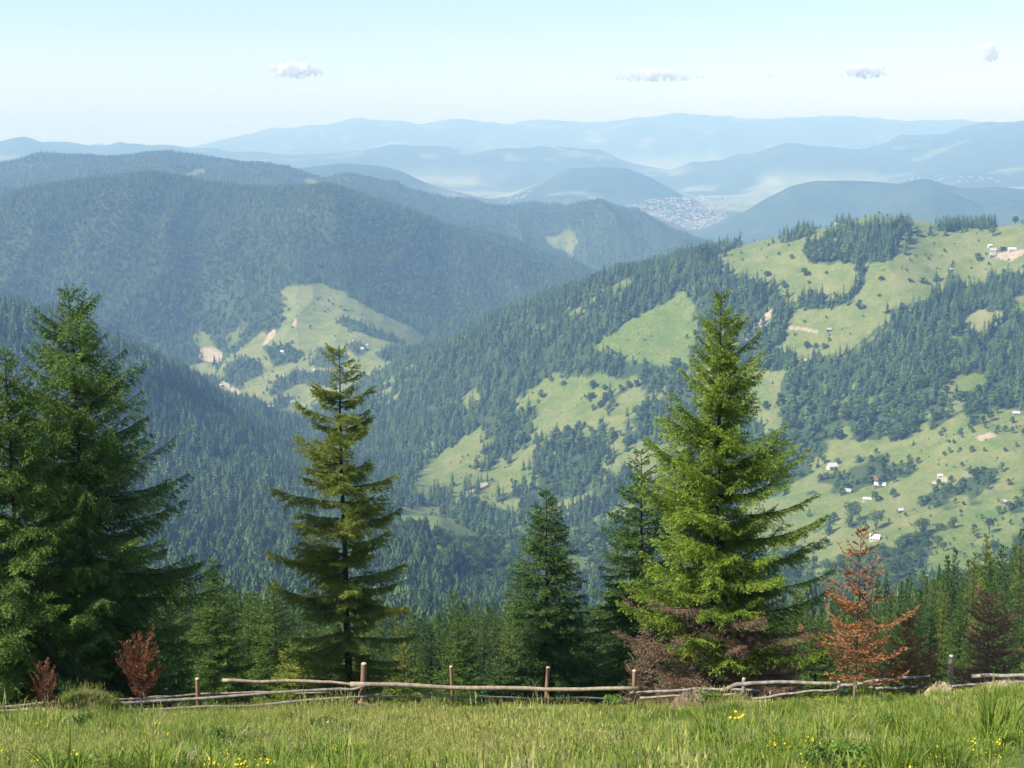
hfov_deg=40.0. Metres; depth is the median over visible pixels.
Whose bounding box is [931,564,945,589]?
spruce tree
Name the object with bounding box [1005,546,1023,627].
spruce tree
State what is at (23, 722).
grass tuft
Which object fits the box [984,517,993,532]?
broadleaf tree
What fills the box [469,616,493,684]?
spruce tree
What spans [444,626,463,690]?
spruce tree
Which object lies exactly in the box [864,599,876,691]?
spruce tree
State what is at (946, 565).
spruce tree
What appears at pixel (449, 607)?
spruce tree
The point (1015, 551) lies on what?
spruce tree
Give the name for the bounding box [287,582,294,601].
spruce tree
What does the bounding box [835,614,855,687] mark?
spruce tree
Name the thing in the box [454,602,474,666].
spruce tree
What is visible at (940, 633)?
spruce tree
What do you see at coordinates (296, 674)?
spruce tree
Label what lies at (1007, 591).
spruce tree
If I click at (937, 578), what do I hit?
spruce tree
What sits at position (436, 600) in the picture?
spruce tree
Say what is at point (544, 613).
spruce tree
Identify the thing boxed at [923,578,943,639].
spruce tree
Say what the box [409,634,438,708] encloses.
spruce tree
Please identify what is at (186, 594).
spruce tree
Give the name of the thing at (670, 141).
horizon mountains
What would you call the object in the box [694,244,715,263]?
broadleaf tree
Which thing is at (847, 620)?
spruce tree
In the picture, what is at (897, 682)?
spruce tree
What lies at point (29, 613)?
spruce tree
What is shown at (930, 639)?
spruce tree
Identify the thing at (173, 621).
spruce tree
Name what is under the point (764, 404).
broadleaf tree
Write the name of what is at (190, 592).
spruce tree
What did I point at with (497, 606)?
spruce tree
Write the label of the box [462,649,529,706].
spruce tree
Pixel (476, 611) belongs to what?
spruce tree
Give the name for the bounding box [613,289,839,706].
spruce tree
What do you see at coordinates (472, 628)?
spruce tree
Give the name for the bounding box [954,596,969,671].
spruce tree
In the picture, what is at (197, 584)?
spruce tree
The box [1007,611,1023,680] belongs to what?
spruce tree
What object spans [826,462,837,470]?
house
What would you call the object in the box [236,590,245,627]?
spruce tree
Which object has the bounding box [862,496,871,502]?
house
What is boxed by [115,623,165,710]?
dead bush
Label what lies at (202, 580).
spruce tree
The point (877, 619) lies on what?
spruce tree
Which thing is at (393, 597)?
spruce tree
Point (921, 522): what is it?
broadleaf tree
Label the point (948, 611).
spruce tree
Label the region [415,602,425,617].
spruce tree
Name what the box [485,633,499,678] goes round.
spruce tree
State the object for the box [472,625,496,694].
spruce tree
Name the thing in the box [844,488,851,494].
house
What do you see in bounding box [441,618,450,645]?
spruce tree
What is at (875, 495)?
broadleaf tree
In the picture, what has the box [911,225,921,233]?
broadleaf tree
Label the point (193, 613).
spruce tree
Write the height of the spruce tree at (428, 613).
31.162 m
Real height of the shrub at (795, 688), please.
3.198 m
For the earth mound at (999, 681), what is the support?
on the ground at (1017, 758)
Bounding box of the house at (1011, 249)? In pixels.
[1008,247,1016,252]
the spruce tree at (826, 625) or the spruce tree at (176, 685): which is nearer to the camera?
the spruce tree at (176, 685)
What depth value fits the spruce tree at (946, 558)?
174.18 m
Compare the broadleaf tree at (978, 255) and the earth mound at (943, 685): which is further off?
the broadleaf tree at (978, 255)
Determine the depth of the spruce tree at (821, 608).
167.49 m
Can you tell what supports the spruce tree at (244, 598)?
on the forest slope
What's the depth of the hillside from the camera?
2083.18 m
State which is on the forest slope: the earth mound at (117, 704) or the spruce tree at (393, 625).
the spruce tree at (393, 625)
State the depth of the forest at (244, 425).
2032.99 m
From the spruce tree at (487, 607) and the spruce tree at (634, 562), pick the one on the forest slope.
the spruce tree at (487, 607)
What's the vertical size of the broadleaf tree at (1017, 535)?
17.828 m
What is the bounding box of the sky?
[0,0,1023,146]
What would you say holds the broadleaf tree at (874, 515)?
on the hillside
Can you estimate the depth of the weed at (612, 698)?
34.25 m
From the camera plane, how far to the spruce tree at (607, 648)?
64.61 m
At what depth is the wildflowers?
13.65 m
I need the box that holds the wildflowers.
[0,686,1021,767]
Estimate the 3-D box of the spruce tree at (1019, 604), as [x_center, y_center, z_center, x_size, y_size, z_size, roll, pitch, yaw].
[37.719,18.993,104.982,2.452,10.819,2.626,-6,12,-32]
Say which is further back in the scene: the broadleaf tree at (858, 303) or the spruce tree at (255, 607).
the broadleaf tree at (858, 303)
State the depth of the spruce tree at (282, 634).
77.63 m
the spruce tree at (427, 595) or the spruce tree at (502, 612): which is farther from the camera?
the spruce tree at (427, 595)
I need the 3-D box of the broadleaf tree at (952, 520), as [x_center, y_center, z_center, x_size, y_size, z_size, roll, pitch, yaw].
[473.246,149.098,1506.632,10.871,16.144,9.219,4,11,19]
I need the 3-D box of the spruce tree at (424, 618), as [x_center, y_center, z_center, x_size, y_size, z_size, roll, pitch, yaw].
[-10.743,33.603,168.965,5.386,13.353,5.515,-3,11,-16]
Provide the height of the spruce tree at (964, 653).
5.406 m
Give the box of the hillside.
[0,215,1023,574]
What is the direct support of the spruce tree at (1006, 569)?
on the forest slope
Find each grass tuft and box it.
[0,696,44,740]
[430,698,442,712]
[506,712,538,743]
[685,693,743,738]
[818,695,866,733]
[966,671,1023,736]
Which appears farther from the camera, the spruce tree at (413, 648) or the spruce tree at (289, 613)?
the spruce tree at (289, 613)
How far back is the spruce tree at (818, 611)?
271.52 m
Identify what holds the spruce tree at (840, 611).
on the forest slope
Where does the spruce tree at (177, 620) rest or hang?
on the forest slope
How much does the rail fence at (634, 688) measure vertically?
2.121 m
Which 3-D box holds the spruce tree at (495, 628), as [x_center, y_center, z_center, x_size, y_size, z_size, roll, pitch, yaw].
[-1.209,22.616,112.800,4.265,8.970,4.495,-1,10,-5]
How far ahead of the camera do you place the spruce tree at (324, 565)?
43.00 m
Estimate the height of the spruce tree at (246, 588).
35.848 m
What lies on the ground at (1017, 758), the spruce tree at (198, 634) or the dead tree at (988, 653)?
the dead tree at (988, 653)
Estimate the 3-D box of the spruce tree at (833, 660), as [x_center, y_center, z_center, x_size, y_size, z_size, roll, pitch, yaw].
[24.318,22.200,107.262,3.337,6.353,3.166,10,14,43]
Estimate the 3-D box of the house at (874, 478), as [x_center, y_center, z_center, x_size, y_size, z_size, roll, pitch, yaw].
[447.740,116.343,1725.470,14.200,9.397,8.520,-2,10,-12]
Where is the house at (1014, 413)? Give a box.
[1012,411,1019,415]
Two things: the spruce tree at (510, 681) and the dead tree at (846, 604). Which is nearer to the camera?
the dead tree at (846, 604)
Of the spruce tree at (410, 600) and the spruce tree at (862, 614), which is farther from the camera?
the spruce tree at (410, 600)
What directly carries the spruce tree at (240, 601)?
on the forest slope
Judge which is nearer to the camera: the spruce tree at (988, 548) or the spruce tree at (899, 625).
the spruce tree at (899, 625)
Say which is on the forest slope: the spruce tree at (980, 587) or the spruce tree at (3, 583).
the spruce tree at (980, 587)
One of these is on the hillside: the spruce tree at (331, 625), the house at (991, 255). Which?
the house at (991, 255)
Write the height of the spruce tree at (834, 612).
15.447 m
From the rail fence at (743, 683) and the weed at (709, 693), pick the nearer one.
the weed at (709, 693)
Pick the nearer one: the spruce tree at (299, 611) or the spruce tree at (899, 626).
the spruce tree at (899, 626)
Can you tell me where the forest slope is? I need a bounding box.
[119,507,1023,587]
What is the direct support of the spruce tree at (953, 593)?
on the forest slope
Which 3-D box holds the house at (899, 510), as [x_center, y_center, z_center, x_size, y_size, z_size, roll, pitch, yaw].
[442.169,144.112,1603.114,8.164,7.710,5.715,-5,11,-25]
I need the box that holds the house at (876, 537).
[869,533,880,541]
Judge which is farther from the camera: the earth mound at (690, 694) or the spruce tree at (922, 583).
the spruce tree at (922, 583)
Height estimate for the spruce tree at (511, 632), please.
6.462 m
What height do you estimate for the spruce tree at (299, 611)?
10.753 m
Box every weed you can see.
[602,694,624,707]
[694,685,725,704]
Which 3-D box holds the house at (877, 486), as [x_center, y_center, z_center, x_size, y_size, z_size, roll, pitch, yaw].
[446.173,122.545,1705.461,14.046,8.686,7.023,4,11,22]
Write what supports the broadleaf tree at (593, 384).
on the hillside
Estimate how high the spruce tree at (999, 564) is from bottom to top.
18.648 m
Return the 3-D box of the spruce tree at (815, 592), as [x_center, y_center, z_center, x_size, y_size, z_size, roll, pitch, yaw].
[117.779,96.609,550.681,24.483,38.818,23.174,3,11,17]
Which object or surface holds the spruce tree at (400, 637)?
on the forest slope
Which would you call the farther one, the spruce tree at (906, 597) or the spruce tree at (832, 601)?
the spruce tree at (832, 601)
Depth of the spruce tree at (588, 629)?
86.72 m
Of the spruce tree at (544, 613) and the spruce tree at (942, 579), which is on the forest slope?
the spruce tree at (942, 579)
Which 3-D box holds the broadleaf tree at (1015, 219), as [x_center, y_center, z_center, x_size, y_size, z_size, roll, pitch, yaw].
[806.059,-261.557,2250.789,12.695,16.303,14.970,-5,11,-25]
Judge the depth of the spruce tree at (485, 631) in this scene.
114.93 m
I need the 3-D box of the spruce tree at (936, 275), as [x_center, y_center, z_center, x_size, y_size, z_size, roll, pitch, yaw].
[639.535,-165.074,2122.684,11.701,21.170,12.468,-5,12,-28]
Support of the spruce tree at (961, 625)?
on the forest slope
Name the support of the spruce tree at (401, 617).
on the forest slope
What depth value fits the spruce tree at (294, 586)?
884.62 m
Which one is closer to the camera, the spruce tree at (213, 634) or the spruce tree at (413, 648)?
the spruce tree at (213, 634)
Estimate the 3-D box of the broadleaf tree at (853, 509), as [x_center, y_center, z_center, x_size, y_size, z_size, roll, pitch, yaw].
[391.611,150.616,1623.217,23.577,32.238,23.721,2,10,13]
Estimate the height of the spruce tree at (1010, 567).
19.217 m
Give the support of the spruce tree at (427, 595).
on the forest slope
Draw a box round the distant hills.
[0,120,1023,243]
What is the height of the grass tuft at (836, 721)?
0.602 m
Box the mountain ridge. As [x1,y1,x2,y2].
[0,152,740,270]
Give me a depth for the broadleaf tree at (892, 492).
1655.08 m
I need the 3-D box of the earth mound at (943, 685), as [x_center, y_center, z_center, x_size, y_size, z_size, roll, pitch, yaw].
[10.247,7.532,33.660,0.990,0.913,0.970,0,10,0]
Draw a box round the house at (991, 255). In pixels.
[988,253,995,257]
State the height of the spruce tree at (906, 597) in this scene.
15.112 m
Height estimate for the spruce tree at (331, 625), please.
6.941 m
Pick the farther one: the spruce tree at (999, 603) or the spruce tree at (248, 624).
the spruce tree at (999, 603)
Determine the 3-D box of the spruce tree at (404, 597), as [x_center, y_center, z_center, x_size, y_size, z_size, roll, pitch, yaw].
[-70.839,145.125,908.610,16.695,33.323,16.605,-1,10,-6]
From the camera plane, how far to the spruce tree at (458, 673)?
58.84 m
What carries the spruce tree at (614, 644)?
on the forest slope
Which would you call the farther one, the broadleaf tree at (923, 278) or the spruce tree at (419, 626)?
the broadleaf tree at (923, 278)
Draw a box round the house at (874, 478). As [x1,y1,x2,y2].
[871,476,882,483]
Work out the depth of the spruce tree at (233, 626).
80.85 m
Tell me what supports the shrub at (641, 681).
on the ground at (1017, 758)
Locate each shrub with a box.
[618,641,664,706]
[721,623,805,700]
[932,523,947,529]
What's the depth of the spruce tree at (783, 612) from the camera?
172.39 m
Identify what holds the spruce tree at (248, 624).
on the forest slope
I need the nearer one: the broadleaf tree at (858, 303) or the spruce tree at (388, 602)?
the spruce tree at (388, 602)
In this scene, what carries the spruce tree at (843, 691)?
on the forest slope
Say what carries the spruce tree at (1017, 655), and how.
on the forest slope
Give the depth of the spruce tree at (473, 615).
137.34 m
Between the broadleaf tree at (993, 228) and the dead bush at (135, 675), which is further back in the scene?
the broadleaf tree at (993, 228)
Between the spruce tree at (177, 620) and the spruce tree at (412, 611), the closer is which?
the spruce tree at (177, 620)
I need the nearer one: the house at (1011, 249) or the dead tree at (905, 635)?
the dead tree at (905, 635)
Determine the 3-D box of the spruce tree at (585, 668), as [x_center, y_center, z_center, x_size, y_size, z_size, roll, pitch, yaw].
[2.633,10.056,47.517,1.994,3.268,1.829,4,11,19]
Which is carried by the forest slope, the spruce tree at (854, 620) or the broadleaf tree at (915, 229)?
the spruce tree at (854, 620)
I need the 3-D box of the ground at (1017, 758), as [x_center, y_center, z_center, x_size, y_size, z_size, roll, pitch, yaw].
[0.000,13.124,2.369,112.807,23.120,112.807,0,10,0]
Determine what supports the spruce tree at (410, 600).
on the forest slope
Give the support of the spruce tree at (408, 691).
on the ground at (1017, 758)
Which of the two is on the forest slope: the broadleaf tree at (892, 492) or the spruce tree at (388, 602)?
the spruce tree at (388, 602)
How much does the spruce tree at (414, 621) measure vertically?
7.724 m
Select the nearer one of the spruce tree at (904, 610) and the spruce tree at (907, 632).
the spruce tree at (907, 632)
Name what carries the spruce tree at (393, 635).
on the forest slope
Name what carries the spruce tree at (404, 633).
on the forest slope
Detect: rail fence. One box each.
[0,677,384,711]
[222,662,639,708]
[630,655,1023,702]
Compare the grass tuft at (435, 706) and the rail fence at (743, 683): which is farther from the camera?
the rail fence at (743, 683)
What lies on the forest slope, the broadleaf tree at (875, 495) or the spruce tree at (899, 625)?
the spruce tree at (899, 625)
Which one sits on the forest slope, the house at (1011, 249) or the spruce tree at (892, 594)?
the spruce tree at (892, 594)
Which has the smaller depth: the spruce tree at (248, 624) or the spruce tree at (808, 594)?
the spruce tree at (248, 624)
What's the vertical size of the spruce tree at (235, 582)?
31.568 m
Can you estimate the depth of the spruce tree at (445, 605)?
918.06 m
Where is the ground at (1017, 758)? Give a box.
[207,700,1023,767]
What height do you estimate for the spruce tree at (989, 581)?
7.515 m
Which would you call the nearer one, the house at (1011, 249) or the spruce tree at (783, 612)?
the spruce tree at (783, 612)
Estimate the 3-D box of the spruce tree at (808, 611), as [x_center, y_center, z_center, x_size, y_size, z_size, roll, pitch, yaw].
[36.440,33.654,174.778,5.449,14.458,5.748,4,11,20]
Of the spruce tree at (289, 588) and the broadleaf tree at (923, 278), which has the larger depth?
the broadleaf tree at (923, 278)
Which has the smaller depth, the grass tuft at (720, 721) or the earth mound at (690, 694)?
the grass tuft at (720, 721)
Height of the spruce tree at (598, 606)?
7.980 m
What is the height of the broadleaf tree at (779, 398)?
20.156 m
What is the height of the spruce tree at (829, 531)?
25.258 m
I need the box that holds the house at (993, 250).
[990,248,996,252]
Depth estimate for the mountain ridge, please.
5529.92 m
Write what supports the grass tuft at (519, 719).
on the ground at (1017, 758)
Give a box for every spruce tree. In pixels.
[0,282,225,715]
[0,347,122,713]
[0,511,36,707]
[127,560,193,696]
[132,590,204,711]
[165,579,197,638]
[169,602,186,654]
[171,567,194,625]
[175,619,192,703]
[182,558,262,711]
[184,577,196,621]
[184,587,236,708]
[189,583,205,619]
[190,599,204,642]
[195,572,223,626]
[201,572,221,658]
[202,574,231,657]
[221,591,275,701]
[224,586,241,636]
[226,607,239,668]
[229,603,264,707]
[231,592,280,707]
[232,574,240,590]
[234,600,245,646]
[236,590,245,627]
[237,593,285,685]
[241,582,249,602]
[243,580,312,710]
[251,635,340,709]
[261,589,268,606]
[264,342,418,708]
[276,618,291,698]
[278,597,289,633]
[281,611,337,705]
[285,604,304,648]
[286,601,299,642]
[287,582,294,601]
[289,622,300,648]
[291,577,301,592]
[292,605,313,647]
[323,622,344,703]
[368,627,400,707]
[372,642,432,708]
[381,632,409,705]
[384,593,393,607]
[386,591,397,606]
[387,601,394,624]
[389,616,396,656]
[393,578,407,602]
[393,611,424,694]
[393,621,403,649]
[396,598,408,624]
[396,629,404,650]
[399,586,406,605]
[401,632,429,700]
[402,606,418,637]
[406,588,417,614]
[406,614,424,670]
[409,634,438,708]
[412,617,429,667]
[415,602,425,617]
[418,611,429,650]
[421,589,434,615]
[421,622,449,704]
[423,607,430,624]
[424,598,432,614]
[425,602,486,708]
[425,614,455,704]
[432,590,440,611]
[435,604,442,621]
[437,590,461,643]
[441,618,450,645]
[442,595,450,617]
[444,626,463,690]
[453,592,461,609]
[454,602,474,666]
[456,618,477,704]
[460,613,482,672]
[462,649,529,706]
[468,600,483,631]
[468,614,478,650]
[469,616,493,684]
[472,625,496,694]
[475,614,482,635]
[478,618,492,668]
[479,603,494,641]
[480,486,603,705]
[480,607,497,649]
[484,611,525,685]
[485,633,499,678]
[486,601,504,639]
[486,613,504,675]
[497,588,516,632]
[563,636,617,705]
[578,448,706,706]
[582,615,597,693]
[589,603,604,647]
[590,605,605,664]
[594,622,614,693]
[598,605,626,695]
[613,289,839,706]
[768,596,817,701]
[778,599,785,632]
[790,618,837,700]
[797,578,821,613]
[798,598,811,629]
[800,616,824,696]
[813,585,824,612]
[813,625,835,686]
[815,604,824,632]
[816,636,838,696]
[818,606,825,639]
[818,620,832,649]
[822,584,840,618]
[823,614,852,698]
[824,514,833,535]
[824,600,835,640]
[825,597,839,632]
[832,609,849,656]
[834,599,847,639]
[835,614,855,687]
[835,615,851,686]
[844,625,877,698]
[846,599,862,673]
[846,605,874,697]
[859,574,884,695]
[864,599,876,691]
[877,569,890,603]
[877,587,887,613]
[877,593,894,690]
[877,637,925,697]
[880,597,886,631]
[882,620,898,692]
[883,588,897,644]
[885,604,912,675]
[886,581,905,667]
[893,599,920,668]
[894,604,901,658]
[894,613,914,670]
[898,572,916,618]
[901,579,913,632]
[907,589,934,691]
[911,569,929,644]
[921,579,944,685]
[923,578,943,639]
[927,222,932,234]
[929,571,939,606]
[930,575,951,642]
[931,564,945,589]
[932,268,939,280]
[933,592,955,681]
[936,580,956,649]
[937,555,957,615]
[937,559,955,611]
[938,596,952,672]
[939,577,969,680]
[942,549,961,642]
[946,617,995,689]
[953,551,984,641]
[953,616,976,688]
[954,577,999,682]
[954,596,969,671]
[955,559,972,611]
[966,535,994,606]
[968,561,1001,682]
[982,566,1010,678]
[987,544,1010,628]
[989,573,1013,665]
[998,554,1008,596]
[999,605,1022,680]
[1003,546,1016,595]
[1004,528,1023,626]
[1004,570,1023,680]
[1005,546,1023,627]
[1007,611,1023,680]
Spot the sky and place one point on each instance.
(183, 73)
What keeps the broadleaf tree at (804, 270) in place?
on the hillside
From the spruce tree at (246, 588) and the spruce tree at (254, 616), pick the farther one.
the spruce tree at (246, 588)
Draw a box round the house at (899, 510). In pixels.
[896,507,903,512]
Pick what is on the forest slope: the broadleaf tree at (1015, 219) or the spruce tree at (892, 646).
the spruce tree at (892, 646)
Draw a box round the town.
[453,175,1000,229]
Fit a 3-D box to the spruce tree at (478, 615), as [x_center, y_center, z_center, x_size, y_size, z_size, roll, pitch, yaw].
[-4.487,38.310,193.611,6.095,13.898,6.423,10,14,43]
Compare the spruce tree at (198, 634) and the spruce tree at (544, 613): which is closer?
the spruce tree at (544, 613)
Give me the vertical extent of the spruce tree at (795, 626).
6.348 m
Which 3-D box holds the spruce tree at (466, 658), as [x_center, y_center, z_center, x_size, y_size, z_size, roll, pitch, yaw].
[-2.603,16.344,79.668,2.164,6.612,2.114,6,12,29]
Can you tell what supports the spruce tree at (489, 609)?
on the forest slope
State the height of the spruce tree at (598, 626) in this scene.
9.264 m
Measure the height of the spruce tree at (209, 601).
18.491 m
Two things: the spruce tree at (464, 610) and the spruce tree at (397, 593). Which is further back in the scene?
the spruce tree at (397, 593)
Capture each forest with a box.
[0,149,744,271]
[0,169,824,420]
[0,211,1023,573]
[0,483,1023,637]
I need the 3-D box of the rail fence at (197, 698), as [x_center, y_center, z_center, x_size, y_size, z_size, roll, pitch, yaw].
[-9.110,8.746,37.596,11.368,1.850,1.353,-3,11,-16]
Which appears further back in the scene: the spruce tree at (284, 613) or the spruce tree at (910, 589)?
the spruce tree at (910, 589)
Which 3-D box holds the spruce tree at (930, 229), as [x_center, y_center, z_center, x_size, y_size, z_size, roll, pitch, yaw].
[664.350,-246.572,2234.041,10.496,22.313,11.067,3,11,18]
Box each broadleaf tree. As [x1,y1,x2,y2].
[584,392,594,398]
[588,379,596,387]
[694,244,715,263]
[762,400,768,408]
[777,393,784,402]
[800,268,810,274]
[837,486,844,494]
[841,501,861,524]
[855,299,863,306]
[866,510,886,529]
[871,491,882,499]
[889,488,897,495]
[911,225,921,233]
[912,517,930,531]
[917,276,928,282]
[949,516,958,526]
[975,252,981,259]
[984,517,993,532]
[989,224,997,232]
[1011,216,1019,223]
[1011,533,1022,545]
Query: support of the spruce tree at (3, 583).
on the ground at (1017, 758)
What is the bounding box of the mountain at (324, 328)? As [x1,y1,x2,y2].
[0,173,590,421]
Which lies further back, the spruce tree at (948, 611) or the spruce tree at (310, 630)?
the spruce tree at (948, 611)
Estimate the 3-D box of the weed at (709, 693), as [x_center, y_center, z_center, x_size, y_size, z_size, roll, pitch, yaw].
[4.552,7.285,32.408,0.737,0.600,0.603,0,10,0]
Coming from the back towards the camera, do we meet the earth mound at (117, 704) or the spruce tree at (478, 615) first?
the spruce tree at (478, 615)
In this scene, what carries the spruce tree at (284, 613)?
on the forest slope
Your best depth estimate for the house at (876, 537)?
1545.20 m
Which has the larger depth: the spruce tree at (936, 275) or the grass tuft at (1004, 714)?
the spruce tree at (936, 275)
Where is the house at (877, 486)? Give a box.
[874,482,885,488]
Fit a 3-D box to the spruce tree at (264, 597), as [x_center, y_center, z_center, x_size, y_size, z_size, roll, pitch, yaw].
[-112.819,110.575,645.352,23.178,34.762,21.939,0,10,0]
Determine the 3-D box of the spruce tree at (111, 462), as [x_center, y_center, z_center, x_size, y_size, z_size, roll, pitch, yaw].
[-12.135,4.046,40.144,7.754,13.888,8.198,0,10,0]
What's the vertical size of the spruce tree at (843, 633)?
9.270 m
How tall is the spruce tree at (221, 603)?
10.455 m
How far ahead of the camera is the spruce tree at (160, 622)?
63.24 m
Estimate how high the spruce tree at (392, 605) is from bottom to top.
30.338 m
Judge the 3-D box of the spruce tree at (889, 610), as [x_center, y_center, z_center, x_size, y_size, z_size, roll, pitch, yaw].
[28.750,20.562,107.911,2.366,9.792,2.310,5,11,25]
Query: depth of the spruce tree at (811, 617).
78.72 m
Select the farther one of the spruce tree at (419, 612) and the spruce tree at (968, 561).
the spruce tree at (419, 612)
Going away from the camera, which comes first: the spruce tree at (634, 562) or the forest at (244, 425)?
the spruce tree at (634, 562)
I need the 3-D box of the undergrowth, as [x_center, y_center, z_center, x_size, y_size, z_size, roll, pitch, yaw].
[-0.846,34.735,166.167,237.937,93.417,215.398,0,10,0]
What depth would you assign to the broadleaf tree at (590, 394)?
2195.10 m
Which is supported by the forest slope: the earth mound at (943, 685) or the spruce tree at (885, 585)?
the spruce tree at (885, 585)
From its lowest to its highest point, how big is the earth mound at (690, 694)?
1.071 m
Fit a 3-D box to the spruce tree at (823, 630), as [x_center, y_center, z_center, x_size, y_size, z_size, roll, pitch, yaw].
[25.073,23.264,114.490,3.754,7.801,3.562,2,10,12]
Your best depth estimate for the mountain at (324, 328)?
3525.69 m
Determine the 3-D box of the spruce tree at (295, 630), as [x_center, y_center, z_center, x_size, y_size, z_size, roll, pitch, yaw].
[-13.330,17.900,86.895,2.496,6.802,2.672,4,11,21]
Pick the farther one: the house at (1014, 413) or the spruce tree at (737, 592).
the house at (1014, 413)
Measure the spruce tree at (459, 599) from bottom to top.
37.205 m
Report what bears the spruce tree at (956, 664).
on the forest slope
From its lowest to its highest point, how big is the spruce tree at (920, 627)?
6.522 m
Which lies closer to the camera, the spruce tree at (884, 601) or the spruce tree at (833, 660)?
the spruce tree at (833, 660)
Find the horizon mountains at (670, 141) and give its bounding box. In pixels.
[89,113,981,169]
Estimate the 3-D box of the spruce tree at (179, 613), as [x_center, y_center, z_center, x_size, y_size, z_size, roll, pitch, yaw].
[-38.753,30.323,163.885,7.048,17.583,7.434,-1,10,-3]
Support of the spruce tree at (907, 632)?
on the forest slope
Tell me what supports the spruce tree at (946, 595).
on the forest slope
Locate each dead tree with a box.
[796,526,918,698]
[870,611,945,695]
[938,584,1023,689]
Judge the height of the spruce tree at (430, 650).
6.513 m
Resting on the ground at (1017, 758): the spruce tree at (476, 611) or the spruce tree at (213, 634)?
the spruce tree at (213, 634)
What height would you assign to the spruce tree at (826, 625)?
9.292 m
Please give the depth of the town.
9474.85 m
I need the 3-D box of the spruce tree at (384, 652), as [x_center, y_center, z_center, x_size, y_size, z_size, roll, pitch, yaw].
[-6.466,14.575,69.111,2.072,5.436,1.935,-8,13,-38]
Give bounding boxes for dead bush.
[28,657,61,710]
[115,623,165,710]
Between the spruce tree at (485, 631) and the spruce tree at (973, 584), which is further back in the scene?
the spruce tree at (973, 584)
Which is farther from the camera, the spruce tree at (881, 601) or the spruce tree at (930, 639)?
the spruce tree at (881, 601)
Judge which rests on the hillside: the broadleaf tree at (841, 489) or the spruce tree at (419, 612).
the broadleaf tree at (841, 489)
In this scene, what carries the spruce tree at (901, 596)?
on the forest slope
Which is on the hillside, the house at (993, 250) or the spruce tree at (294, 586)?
the house at (993, 250)
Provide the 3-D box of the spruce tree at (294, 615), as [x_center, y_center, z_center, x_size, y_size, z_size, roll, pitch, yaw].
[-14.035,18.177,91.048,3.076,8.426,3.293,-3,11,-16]
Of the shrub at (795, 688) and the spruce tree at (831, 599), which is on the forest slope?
the spruce tree at (831, 599)
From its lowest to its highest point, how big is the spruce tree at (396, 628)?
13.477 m
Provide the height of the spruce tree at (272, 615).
6.379 m
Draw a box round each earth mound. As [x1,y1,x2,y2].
[53,694,128,714]
[669,687,711,709]
[924,681,957,695]
[976,680,1018,690]
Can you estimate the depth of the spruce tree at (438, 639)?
81.69 m
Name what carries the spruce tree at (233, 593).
on the forest slope
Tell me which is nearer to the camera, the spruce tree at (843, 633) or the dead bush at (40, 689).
the dead bush at (40, 689)
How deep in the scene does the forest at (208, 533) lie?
1287.90 m
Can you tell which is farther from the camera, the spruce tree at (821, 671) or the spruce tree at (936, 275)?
the spruce tree at (936, 275)
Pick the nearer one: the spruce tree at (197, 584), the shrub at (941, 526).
the spruce tree at (197, 584)
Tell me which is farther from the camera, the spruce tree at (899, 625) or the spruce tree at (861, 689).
the spruce tree at (899, 625)
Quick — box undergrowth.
[42,551,1023,706]
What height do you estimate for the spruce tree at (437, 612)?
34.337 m

